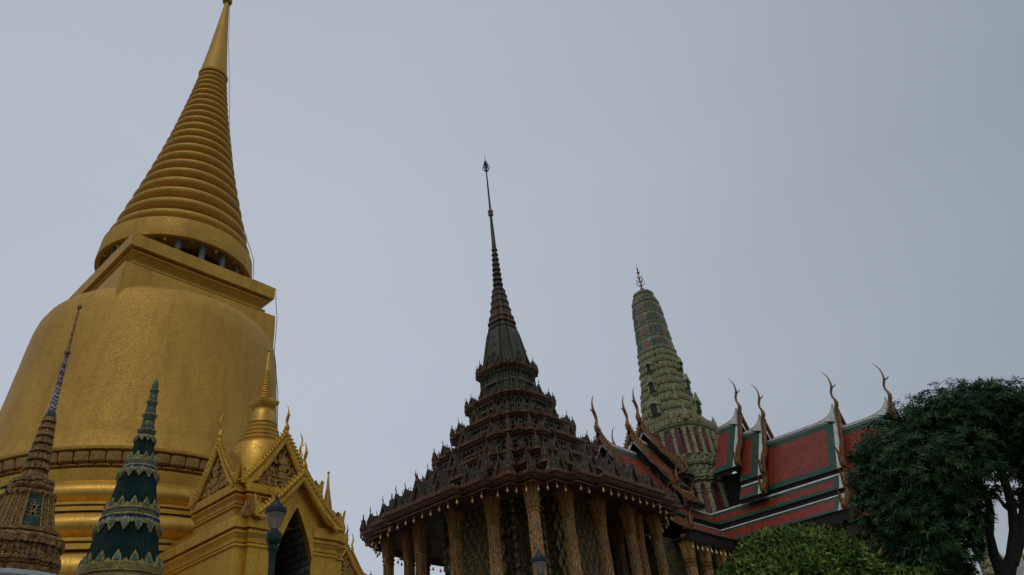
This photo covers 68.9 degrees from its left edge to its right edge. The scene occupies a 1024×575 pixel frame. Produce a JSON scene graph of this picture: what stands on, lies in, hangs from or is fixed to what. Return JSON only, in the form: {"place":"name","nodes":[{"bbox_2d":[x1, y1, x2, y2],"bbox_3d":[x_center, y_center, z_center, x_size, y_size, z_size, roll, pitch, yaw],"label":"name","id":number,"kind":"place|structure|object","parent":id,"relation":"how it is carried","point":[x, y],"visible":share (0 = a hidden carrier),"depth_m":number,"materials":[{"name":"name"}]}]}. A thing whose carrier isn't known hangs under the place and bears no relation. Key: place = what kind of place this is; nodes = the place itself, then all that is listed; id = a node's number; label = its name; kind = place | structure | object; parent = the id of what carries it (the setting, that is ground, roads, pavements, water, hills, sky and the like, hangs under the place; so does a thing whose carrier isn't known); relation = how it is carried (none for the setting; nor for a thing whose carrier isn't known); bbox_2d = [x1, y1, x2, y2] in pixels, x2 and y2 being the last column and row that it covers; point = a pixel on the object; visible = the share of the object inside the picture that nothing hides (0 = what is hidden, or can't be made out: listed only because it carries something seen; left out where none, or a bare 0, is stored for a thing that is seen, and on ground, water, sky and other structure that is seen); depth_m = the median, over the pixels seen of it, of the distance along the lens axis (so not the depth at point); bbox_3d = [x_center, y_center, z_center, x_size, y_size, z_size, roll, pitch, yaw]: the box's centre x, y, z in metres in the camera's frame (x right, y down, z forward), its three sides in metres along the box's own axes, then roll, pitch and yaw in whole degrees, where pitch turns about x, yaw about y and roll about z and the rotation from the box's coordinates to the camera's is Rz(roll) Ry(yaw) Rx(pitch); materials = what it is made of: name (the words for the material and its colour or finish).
{"place":"outdoors","nodes":[
{"label":"outdoors","id":0,"kind":"place"},
{"bbox_2d":[0,304,81,574],"bbox_3d":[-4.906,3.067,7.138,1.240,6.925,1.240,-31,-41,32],"label":"slender spire","id":1,"kind":"structure","parent":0,"point":[32,542],"depth_m":7.47,"materials":[{"name":"stone"}]},
{"bbox_2d":[0,0,371,574],"bbox_3d":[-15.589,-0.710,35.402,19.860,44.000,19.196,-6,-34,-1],"label":"golden stupa","id":2,"kind":"object","parent":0,"point":[172,296],"visible":0.94,"depth_m":27.36,"materials":[{"name":"metal"}]},
{"bbox_2d":[0,0,1023,574],"label":"sky","id":3,"kind":"structure","parent":0,"point":[802,191],"materials":[{"name":"grey"}]},
{"bbox_2d":[360,154,680,574],"bbox_3d":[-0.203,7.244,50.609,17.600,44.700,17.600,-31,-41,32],"label":"tiered mondop","id":4,"kind":"structure","parent":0,"point":[515,478],"depth_m":42.59,"materials":[{"name":"brown"}]},
{"bbox_2d":[590,265,968,574],"bbox_3d":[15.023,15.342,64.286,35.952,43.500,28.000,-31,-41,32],"label":"cruciform hall","id":5,"kind":"structure","parent":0,"point":[686,450],"depth_m":57.30,"materials":[{"name":"red tile"}]},
{"bbox_2d":[968,511,994,574],"bbox_3d":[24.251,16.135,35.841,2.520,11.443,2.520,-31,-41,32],"label":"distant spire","id":6,"kind":"structure","parent":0,"point":[987,569],"depth_m":37.09,"materials":[{"name":"gold ceramic"}]},
{"bbox_2d":[998,551,1023,574],"bbox_3d":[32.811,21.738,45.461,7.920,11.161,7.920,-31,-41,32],"label":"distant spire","id":7,"kind":"structure","parent":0,"point":[1020,569],"depth_m":46.92,"materials":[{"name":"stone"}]},
{"label":"ground","id":8,"kind":"structure","parent":0,"visible":0},
{"bbox_2d":[76,378,162,574],"bbox_3d":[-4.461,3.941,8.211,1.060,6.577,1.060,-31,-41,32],"label":"spire","id":9,"kind":"object","parent":8,"relation":"on","point":[127,533],"visible":1,"depth_m":8.75,"materials":[{"name":"tile"}]},
{"bbox_2d":[265,493,286,574],"bbox_3d":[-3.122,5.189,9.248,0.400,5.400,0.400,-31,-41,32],"label":"street lamp","id":10,"kind":"object","parent":8,"relation":"on","point":[275,512],"visible":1,"depth_m":10.40,"materials":[{"name":"metal"}]},
{"bbox_2d":[532,548,546,574],"bbox_3d":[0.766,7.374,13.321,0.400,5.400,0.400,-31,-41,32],"label":"street lamp","id":11,"kind":"object","parent":8,"relation":"on","point":[539,560],"visible":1,"depth_m":14.53,"materials":[{"name":"green paint"}]},
{"bbox_2d":[711,519,897,574],"bbox_3d":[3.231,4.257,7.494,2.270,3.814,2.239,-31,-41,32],"label":"clipped shrub","id":12,"kind":"object","parent":8,"relation":"on","point":[785,550],"visible":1,"depth_m":7.71,"materials":[{"name":"green plant"}]},
{"bbox_2d":[887,561,933,574],"bbox_3d":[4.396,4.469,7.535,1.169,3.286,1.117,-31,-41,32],"label":"clipped shrub","id":13,"kind":"object","parent":8,"relation":"on","point":[902,569],"visible":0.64,"depth_m":8.10,"materials":[{"name":"green plant"}]},
{"bbox_2d":[843,376,1023,574],"bbox_3d":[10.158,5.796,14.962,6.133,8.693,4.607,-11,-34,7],"label":"mango tree","id":14,"kind":"object","parent":8,"relation":"on","point":[928,486],"visible":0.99,"depth_m":14.94,"materials":[{"name":"green plant"}]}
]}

